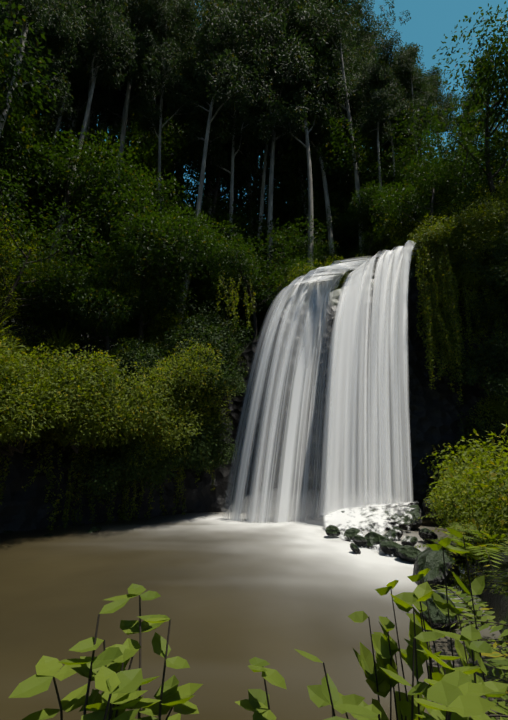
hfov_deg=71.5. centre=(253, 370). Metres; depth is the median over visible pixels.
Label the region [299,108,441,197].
understory tree
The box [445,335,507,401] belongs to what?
bush
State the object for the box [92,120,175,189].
understory tree
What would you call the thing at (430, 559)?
rock
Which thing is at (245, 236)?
understory tree
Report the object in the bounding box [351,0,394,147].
eucalypt
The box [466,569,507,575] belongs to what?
fern
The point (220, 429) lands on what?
cliff shrub
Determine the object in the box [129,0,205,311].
eucalypt
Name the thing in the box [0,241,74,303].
shrub
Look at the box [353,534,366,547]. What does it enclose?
rock
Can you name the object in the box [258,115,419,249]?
understory tree
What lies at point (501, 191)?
tree
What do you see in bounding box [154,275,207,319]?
understory tree
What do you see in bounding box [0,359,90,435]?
shrub
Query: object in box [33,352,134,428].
shrub
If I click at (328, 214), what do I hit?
eucalypt
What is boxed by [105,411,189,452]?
cliff shrub
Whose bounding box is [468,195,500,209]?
tree
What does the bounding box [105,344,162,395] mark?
cliff shrub
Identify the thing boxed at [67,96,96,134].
eucalypt
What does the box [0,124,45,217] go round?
understory tree
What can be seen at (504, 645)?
fern
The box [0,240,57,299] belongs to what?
shrub
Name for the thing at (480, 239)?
creeper mound
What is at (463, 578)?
bank bush
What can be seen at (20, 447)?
shrub
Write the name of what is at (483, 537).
bank shrub
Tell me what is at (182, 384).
shrub
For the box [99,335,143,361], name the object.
grass clump
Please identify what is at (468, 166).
tree
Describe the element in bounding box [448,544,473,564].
fern
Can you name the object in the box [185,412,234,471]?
cliff shrub
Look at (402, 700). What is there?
herb
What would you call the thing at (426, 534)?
rock
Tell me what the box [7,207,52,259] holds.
shrub
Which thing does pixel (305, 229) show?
understory tree
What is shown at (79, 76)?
eucalypt
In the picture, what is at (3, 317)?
grass clump
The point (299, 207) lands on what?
bush
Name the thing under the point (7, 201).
bush
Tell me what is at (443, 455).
bank bush
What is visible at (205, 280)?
understory tree
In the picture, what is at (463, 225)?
creeper mound
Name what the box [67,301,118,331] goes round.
shrub
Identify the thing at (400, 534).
rock
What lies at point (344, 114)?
eucalypt
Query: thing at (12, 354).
grass clump
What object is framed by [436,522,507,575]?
fern
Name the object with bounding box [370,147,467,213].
bush
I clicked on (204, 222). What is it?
understory tree
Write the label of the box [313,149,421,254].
understory tree
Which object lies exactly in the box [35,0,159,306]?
eucalypt
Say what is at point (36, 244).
shrub
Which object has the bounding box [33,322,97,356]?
grass clump
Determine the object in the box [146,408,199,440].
cliff shrub
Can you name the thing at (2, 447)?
shrub
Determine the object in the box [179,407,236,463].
cliff shrub
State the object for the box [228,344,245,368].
shrub
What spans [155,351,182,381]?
cliff shrub
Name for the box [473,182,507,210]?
creeper mound
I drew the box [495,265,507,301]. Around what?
bush
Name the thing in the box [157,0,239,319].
eucalypt
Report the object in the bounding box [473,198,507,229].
creeper mound
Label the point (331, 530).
rock
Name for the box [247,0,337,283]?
eucalypt
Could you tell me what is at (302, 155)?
understory tree
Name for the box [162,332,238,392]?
shrub
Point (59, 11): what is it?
eucalypt
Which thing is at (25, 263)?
understory tree
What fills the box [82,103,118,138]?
eucalypt
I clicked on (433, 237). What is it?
creeper mound
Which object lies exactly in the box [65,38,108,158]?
eucalypt
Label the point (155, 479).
cliff shrub
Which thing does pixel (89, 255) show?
understory tree
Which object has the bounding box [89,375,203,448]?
shrub
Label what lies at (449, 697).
herb
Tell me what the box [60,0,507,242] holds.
sky
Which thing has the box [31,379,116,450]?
shrub
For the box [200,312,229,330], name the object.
shrub
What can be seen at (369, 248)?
bush
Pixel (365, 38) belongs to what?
eucalypt
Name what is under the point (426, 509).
rock
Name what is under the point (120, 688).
herb
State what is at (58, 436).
shrub
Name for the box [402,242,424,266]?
creeper mound
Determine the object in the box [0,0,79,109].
eucalypt
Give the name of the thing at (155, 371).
cliff shrub
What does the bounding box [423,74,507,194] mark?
tree
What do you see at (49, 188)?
understory tree
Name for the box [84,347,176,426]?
cliff shrub
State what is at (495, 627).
fern
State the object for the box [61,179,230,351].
understory tree
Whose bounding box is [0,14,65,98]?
eucalypt
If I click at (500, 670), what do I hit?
fern
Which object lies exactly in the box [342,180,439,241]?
understory tree
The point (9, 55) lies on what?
understory tree
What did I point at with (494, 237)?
creeper mound
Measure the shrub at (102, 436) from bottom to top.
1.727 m
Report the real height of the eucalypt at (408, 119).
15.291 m
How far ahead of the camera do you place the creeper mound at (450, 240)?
14.07 m
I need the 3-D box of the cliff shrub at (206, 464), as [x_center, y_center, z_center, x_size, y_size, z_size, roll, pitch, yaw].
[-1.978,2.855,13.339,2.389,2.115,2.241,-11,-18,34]
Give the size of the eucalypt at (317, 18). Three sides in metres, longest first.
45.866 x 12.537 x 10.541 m
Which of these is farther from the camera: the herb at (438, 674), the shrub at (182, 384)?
the shrub at (182, 384)
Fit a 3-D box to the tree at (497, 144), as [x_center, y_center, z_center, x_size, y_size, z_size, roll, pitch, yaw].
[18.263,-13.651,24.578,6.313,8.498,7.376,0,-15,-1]
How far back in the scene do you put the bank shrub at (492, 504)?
6.07 m
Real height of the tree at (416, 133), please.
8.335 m
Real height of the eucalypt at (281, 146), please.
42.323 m
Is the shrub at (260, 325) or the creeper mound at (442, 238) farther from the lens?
the shrub at (260, 325)
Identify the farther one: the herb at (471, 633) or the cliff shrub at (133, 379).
the cliff shrub at (133, 379)
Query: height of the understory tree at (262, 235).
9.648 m
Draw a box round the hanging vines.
[0,239,507,529]
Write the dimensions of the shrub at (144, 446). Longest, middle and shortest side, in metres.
4.193 x 4.098 x 2.604 m
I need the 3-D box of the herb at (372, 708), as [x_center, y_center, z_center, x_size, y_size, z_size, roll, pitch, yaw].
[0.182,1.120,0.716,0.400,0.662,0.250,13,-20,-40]
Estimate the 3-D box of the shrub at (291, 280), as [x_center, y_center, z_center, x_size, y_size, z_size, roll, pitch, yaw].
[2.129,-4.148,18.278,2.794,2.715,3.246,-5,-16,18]
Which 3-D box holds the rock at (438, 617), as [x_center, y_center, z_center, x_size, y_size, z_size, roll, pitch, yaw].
[2.049,2.687,3.940,0.394,0.218,0.456,-13,14,6]
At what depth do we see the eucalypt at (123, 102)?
36.16 m
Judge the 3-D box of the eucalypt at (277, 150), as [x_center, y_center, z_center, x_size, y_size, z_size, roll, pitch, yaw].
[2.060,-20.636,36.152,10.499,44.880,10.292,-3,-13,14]
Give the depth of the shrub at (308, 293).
17.49 m
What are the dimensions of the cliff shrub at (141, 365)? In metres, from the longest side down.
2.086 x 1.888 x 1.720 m
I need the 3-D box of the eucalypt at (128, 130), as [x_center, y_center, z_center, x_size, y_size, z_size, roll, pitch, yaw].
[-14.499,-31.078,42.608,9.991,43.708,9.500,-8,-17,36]
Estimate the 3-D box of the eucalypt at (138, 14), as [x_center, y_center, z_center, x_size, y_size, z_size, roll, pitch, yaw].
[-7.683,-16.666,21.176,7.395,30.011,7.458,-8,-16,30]
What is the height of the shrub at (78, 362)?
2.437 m
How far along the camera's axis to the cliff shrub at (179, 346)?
13.81 m
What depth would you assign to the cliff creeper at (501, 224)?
13.70 m
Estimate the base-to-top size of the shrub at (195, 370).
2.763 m
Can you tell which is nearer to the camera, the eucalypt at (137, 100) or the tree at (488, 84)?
the tree at (488, 84)
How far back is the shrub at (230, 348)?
13.50 m
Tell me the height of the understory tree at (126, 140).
13.722 m
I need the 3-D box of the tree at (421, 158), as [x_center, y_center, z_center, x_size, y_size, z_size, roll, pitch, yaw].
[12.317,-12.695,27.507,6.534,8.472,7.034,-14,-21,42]
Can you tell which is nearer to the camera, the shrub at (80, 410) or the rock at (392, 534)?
the rock at (392, 534)
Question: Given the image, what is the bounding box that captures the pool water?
[0,512,507,719]
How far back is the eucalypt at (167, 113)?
29.22 m
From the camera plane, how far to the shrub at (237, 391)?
13.28 m
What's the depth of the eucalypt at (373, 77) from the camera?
22.06 m
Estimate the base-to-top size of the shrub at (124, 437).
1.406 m
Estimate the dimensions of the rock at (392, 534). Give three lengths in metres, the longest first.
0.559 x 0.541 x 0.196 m
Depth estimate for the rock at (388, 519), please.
9.73 m
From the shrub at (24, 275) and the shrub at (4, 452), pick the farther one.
the shrub at (24, 275)
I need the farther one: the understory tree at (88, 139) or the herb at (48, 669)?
the understory tree at (88, 139)
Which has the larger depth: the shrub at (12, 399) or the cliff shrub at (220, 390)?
the cliff shrub at (220, 390)
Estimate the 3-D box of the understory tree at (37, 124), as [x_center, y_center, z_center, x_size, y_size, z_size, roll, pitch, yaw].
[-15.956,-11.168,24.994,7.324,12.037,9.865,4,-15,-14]
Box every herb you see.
[8,655,198,719]
[59,583,163,719]
[69,615,202,719]
[81,649,160,719]
[235,649,364,719]
[324,704,380,719]
[338,644,480,719]
[348,594,429,719]
[354,704,380,719]
[365,580,426,719]
[380,625,507,719]
[395,582,491,719]
[399,568,453,718]
[414,680,495,719]
[421,670,493,719]
[428,527,490,717]
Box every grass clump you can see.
[0,292,33,323]
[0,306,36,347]
[0,327,48,365]
[1,336,52,366]
[4,342,54,369]
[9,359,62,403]
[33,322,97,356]
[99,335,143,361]
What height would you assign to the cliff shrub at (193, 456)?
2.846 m
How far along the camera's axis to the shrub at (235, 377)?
13.61 m
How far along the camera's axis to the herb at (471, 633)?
1.26 m
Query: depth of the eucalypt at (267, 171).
41.77 m
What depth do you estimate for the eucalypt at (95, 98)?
24.03 m
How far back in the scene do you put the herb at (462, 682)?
1.04 m
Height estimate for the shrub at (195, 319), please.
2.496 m
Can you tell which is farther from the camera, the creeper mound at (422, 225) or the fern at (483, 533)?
the creeper mound at (422, 225)
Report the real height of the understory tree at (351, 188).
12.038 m
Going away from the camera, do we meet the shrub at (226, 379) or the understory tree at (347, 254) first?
the shrub at (226, 379)
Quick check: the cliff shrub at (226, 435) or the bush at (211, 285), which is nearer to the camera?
the cliff shrub at (226, 435)
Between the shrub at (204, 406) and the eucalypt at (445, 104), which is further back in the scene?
the eucalypt at (445, 104)
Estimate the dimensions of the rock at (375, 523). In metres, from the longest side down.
1.152 x 0.823 x 0.341 m
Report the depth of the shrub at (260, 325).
18.88 m
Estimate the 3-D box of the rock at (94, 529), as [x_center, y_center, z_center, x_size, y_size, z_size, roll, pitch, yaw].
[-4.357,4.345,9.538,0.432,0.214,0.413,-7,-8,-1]
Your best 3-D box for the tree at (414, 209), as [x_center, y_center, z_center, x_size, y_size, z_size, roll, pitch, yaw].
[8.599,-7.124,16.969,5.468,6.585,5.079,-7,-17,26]
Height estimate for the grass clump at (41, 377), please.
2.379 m
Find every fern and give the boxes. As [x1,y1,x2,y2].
[413,510,487,524]
[413,539,465,550]
[430,584,507,640]
[435,620,507,636]
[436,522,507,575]
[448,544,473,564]
[456,523,506,546]
[463,582,507,595]
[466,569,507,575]
[471,638,507,719]
[476,662,507,719]
[478,574,507,594]
[482,674,507,702]
[485,638,507,650]
[497,537,507,554]
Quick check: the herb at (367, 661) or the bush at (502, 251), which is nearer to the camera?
the herb at (367, 661)
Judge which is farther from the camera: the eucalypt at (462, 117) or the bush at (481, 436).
the eucalypt at (462, 117)
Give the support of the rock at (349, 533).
in the pool water
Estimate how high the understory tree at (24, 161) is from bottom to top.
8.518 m
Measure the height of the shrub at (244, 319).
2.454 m
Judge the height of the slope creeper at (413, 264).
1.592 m
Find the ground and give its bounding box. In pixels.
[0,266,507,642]
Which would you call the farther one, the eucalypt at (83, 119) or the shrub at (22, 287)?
the eucalypt at (83, 119)
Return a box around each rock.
[87,526,101,532]
[325,525,339,535]
[344,528,362,541]
[350,543,360,553]
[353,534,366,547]
[358,509,379,530]
[364,531,391,549]
[366,525,378,532]
[379,510,397,528]
[379,541,402,556]
[383,529,397,541]
[389,526,402,538]
[392,515,411,528]
[396,545,421,563]
[401,536,417,545]
[402,505,421,530]
[413,547,459,589]
[419,528,437,542]
[421,591,457,631]
[422,499,447,526]
[447,550,463,563]
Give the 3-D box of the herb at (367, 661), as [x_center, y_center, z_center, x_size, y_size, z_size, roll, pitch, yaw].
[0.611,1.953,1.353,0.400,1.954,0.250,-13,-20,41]
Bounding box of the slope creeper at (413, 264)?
[402,255,422,268]
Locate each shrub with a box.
[0,205,29,291]
[0,229,21,275]
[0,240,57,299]
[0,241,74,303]
[0,259,55,295]
[0,264,24,314]
[0,321,73,363]
[0,330,15,353]
[0,334,67,453]
[0,339,40,432]
[0,342,76,440]
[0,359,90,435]
[0,385,34,419]
[0,390,64,455]
[0,391,31,450]
[1,208,27,270]
[1,267,65,309]
[1,343,138,450]
[4,225,97,288]
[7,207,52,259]
[13,422,78,450]
[21,357,102,433]
[24,279,94,325]
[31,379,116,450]
[32,376,116,445]
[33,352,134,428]
[41,385,106,453]
[49,352,101,371]
[56,443,160,494]
[62,355,111,375]
[64,400,139,446]
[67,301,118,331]
[70,388,194,461]
[72,290,145,323]
[82,442,182,503]
[83,360,198,449]
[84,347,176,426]
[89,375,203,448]
[92,294,147,332]
[98,335,163,367]
[99,275,153,331]
[99,303,156,338]
[102,432,180,473]
[103,336,144,384]
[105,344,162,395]
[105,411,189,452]
[106,343,164,385]
[106,360,156,410]
[111,338,172,363]
[111,414,134,450]
[114,411,186,469]
[117,358,177,396]
[119,301,187,352]
[119,426,217,469]
[123,349,228,426]
[124,341,163,385]
[145,316,223,365]
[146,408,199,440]
[147,335,174,358]
[147,385,232,434]
[151,337,235,411]
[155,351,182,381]
[159,334,221,383]
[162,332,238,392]
[162,378,212,405]
[166,331,229,394]
[166,332,216,363]
[168,387,225,410]
[170,437,237,474]
[173,302,225,345]
[177,311,219,344]
[178,408,232,440]
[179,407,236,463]
[180,409,221,436]
[182,310,219,328]
[183,316,253,367]
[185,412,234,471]
[197,314,243,338]
[199,363,245,399]
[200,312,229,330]
[205,371,234,401]
[214,309,241,339]
[217,345,248,392]
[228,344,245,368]
[229,296,276,339]
[246,316,264,334]
[255,291,278,329]
[272,289,308,306]
[273,264,313,304]
[285,259,336,304]
[313,256,352,291]
[333,254,401,286]
[351,213,418,278]
[353,253,411,278]
[423,463,505,521]
[429,467,500,506]
[442,423,507,545]
[451,496,507,536]
[452,487,507,547]
[474,489,503,530]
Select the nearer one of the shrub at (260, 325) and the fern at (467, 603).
the fern at (467, 603)
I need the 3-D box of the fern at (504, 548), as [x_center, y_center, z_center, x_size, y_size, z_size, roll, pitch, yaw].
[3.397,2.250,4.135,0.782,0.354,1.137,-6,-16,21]
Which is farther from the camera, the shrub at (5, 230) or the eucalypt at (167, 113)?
the eucalypt at (167, 113)
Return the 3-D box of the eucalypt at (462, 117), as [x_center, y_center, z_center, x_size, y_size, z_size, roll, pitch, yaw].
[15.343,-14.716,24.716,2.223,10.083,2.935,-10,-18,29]
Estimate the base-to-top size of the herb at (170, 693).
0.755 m
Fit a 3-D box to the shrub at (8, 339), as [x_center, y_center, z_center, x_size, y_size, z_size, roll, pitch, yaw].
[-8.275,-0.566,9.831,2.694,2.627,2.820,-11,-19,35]
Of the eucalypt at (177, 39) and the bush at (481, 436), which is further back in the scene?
the eucalypt at (177, 39)
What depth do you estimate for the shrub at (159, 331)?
15.63 m
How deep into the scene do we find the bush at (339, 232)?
22.49 m
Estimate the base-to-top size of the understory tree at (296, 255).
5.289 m
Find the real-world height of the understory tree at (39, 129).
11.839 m
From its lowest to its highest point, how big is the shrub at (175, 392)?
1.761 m
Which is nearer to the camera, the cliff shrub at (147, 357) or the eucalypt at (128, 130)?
the cliff shrub at (147, 357)
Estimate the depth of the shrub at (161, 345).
14.62 m
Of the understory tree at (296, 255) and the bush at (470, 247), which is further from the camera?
the understory tree at (296, 255)
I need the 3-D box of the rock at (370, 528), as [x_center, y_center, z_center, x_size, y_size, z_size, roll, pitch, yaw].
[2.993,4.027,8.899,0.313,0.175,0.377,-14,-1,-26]
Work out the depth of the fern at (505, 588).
3.13 m
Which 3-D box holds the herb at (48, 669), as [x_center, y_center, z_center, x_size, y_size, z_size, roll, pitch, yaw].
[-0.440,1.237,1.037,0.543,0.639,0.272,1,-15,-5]
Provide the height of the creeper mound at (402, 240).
2.555 m
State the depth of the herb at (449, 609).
2.02 m
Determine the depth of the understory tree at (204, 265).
17.54 m
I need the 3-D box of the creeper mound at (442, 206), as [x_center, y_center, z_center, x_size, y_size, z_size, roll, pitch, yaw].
[9.190,-7.607,18.671,4.241,2.695,4.339,1,-27,9]
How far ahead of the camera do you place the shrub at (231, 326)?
19.35 m
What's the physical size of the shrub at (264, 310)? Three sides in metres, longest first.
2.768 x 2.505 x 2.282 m
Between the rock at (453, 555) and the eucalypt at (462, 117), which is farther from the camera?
the eucalypt at (462, 117)
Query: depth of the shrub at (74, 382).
9.63 m
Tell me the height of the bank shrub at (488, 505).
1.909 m
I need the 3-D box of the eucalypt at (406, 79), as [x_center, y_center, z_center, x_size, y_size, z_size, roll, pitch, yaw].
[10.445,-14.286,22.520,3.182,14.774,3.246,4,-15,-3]
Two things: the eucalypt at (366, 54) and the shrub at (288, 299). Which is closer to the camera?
the shrub at (288, 299)
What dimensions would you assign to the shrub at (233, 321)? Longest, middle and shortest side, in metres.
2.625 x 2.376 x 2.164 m
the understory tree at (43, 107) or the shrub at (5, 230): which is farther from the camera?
the understory tree at (43, 107)
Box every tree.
[0,1,59,204]
[0,37,86,242]
[0,94,66,194]
[0,117,98,268]
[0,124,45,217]
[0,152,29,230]
[0,169,108,326]
[4,37,66,134]
[10,120,67,166]
[11,235,159,362]
[12,106,62,208]
[13,141,104,212]
[18,91,105,156]
[22,107,72,151]
[26,205,135,279]
[30,126,158,321]
[35,121,196,228]
[49,125,152,188]
[49,168,117,283]
[60,166,209,331]
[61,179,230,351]
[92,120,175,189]
[108,197,243,310]
[115,100,294,313]
[122,203,227,330]
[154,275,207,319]
[157,205,225,303]
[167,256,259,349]
[186,220,314,339]
[203,210,300,338]
[207,221,266,324]
[220,215,326,324]
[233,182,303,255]
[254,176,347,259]
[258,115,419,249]
[264,242,336,280]
[266,238,319,301]
[273,113,374,250]
[273,200,354,274]
[292,238,346,279]
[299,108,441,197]
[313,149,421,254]
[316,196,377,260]
[320,181,365,259]
[321,245,374,276]
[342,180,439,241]
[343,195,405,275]
[351,101,479,210]
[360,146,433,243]
[369,145,502,243]
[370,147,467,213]
[383,145,438,190]
[418,1,507,207]
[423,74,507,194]
[437,204,472,224]
[446,142,484,200]
[462,93,507,197]
[462,177,507,207]
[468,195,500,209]
[484,181,507,204]
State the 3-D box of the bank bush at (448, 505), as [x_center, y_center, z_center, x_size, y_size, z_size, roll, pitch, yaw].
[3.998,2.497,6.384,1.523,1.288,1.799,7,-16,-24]
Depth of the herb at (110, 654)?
1.13 m
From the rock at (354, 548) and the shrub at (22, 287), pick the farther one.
the shrub at (22, 287)
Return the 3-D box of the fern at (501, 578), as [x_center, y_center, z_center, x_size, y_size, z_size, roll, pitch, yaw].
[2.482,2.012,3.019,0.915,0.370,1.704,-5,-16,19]
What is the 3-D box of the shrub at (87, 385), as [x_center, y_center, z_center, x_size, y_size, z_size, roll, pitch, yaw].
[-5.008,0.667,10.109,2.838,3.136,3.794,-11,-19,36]
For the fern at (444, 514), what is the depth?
6.56 m
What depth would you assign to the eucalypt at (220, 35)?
20.96 m
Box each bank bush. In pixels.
[420,441,507,502]
[425,472,502,542]
[430,433,507,503]
[444,556,480,594]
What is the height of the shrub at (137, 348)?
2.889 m
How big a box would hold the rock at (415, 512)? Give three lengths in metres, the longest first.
0.883 x 0.879 x 0.381 m
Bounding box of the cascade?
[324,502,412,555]
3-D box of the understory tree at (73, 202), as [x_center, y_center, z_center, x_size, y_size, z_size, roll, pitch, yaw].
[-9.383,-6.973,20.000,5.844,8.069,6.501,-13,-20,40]
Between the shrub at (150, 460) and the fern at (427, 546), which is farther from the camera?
the shrub at (150, 460)
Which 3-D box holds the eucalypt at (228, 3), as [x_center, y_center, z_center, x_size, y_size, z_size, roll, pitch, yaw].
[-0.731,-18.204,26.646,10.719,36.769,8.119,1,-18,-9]
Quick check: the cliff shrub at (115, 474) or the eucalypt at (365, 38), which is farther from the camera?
the eucalypt at (365, 38)
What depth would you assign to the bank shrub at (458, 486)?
7.27 m
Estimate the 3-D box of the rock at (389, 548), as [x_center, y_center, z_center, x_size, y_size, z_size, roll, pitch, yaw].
[2.833,3.610,7.107,0.599,0.289,0.647,11,-11,6]
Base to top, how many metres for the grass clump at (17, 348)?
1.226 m
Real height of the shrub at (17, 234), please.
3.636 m
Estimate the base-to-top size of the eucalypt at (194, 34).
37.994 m
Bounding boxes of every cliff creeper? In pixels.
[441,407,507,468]
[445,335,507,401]
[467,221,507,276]
[472,259,507,290]
[487,256,507,286]
[488,205,507,232]
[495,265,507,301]
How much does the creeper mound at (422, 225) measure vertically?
2.645 m
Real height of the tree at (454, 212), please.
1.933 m
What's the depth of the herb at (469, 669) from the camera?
1.19 m
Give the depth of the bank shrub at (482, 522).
5.76 m
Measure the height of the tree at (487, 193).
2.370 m
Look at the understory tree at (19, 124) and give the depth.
16.15 m
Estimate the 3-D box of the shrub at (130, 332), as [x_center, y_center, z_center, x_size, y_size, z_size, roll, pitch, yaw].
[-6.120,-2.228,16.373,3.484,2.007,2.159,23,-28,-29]
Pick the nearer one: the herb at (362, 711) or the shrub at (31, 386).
the herb at (362, 711)
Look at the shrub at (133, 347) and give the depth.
14.03 m
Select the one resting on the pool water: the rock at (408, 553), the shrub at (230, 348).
the rock at (408, 553)
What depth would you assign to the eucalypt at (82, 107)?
45.09 m
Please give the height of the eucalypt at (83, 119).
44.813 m
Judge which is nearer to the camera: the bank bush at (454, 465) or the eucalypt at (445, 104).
the bank bush at (454, 465)
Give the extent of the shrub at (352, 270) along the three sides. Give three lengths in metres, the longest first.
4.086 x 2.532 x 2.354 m
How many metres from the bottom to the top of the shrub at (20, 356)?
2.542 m
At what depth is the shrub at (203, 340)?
12.56 m
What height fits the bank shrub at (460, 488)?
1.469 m
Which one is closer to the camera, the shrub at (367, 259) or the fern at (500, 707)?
the fern at (500, 707)
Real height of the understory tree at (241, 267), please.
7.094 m
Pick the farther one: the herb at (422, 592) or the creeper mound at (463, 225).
the creeper mound at (463, 225)
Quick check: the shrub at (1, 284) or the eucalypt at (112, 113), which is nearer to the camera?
the shrub at (1, 284)
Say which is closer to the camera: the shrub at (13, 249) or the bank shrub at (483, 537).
the bank shrub at (483, 537)
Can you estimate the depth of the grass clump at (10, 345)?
10.78 m
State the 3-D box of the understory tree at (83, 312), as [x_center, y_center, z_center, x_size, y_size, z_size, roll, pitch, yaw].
[-6.473,-1.647,13.113,5.577,6.804,4.140,1,-15,-5]
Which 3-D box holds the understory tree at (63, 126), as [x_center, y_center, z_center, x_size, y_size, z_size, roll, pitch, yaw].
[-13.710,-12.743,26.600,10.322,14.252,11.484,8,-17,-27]
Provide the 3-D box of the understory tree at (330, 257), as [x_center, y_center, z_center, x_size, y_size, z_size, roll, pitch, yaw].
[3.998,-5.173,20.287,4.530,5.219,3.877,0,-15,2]
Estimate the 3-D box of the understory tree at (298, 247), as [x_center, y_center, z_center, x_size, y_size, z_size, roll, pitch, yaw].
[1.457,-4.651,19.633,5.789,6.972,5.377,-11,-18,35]
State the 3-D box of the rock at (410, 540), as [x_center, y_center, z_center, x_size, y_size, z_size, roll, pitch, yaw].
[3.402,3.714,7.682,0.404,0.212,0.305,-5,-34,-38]
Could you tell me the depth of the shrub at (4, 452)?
8.30 m
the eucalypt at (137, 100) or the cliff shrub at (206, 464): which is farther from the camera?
the eucalypt at (137, 100)
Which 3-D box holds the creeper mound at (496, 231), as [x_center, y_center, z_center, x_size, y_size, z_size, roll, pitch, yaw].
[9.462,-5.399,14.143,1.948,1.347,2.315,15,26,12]
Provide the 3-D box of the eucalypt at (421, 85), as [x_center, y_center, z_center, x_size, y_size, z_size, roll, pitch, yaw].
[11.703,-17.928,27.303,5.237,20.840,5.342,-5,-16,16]
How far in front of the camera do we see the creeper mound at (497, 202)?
16.30 m
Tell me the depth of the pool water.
4.50 m
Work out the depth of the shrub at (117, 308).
15.43 m
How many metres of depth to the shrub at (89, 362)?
11.84 m
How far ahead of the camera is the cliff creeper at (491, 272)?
13.23 m
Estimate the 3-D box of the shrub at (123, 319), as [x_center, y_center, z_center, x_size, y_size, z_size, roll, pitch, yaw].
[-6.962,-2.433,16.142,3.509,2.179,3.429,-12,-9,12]
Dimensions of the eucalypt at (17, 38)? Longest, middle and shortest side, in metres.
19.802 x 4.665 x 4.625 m
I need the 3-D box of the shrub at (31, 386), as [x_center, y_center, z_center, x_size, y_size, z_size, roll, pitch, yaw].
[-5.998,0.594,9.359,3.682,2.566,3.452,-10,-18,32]
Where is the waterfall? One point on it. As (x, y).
(375, 436)
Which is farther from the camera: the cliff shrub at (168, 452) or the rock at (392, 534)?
the cliff shrub at (168, 452)
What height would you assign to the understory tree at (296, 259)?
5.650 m
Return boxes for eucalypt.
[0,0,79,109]
[0,0,85,136]
[0,5,56,74]
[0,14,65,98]
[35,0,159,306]
[52,4,108,145]
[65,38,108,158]
[65,112,98,133]
[66,98,91,125]
[67,0,134,155]
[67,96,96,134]
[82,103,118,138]
[85,61,166,147]
[96,97,141,133]
[98,86,145,136]
[100,0,205,172]
[104,0,203,151]
[105,0,195,268]
[110,0,183,163]
[126,114,130,147]
[128,20,203,208]
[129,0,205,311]
[145,19,196,294]
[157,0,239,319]
[162,0,286,341]
[185,35,272,327]
[193,0,276,313]
[194,0,236,206]
[211,88,263,307]
[221,146,296,191]
[238,0,332,295]
[242,9,310,323]
[243,0,308,194]
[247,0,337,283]
[255,0,342,255]
[259,142,292,210]
[268,0,364,108]
[272,8,330,267]
[305,0,370,254]
[314,19,368,238]
[317,11,384,244]
[332,0,395,104]
[348,10,410,273]
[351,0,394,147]
[362,52,419,206]
[374,42,433,169]
[386,77,415,165]
[391,44,441,171]
[412,75,459,164]
[423,65,461,151]
[449,87,479,175]
[452,50,501,138]
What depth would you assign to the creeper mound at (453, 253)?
14.10 m
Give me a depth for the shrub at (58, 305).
13.39 m
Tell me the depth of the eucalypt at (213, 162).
23.06 m
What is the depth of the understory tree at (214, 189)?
23.69 m
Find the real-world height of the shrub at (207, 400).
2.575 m
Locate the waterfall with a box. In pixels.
[233,245,421,522]
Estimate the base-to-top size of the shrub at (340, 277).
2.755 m
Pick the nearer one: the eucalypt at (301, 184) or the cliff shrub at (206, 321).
the cliff shrub at (206, 321)
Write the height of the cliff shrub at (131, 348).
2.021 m
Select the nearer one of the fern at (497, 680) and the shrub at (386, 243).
the fern at (497, 680)
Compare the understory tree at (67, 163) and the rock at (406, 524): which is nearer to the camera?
the rock at (406, 524)
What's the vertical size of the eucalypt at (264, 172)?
28.231 m
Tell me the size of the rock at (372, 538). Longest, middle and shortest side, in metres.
0.716 x 0.668 x 0.477 m
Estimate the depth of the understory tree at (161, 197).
17.11 m
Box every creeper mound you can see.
[386,220,432,263]
[393,213,443,263]
[397,191,458,234]
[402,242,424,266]
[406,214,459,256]
[412,219,478,259]
[416,223,448,249]
[418,215,465,257]
[425,241,468,266]
[443,209,490,240]
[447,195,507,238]
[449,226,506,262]
[453,189,507,215]
[463,224,499,255]
[469,213,507,254]
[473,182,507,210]
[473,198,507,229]
[479,218,507,247]
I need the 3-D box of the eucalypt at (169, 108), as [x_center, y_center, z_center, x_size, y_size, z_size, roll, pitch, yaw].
[-6.703,-19.402,32.656,9.902,35.564,7.500,10,-18,-37]

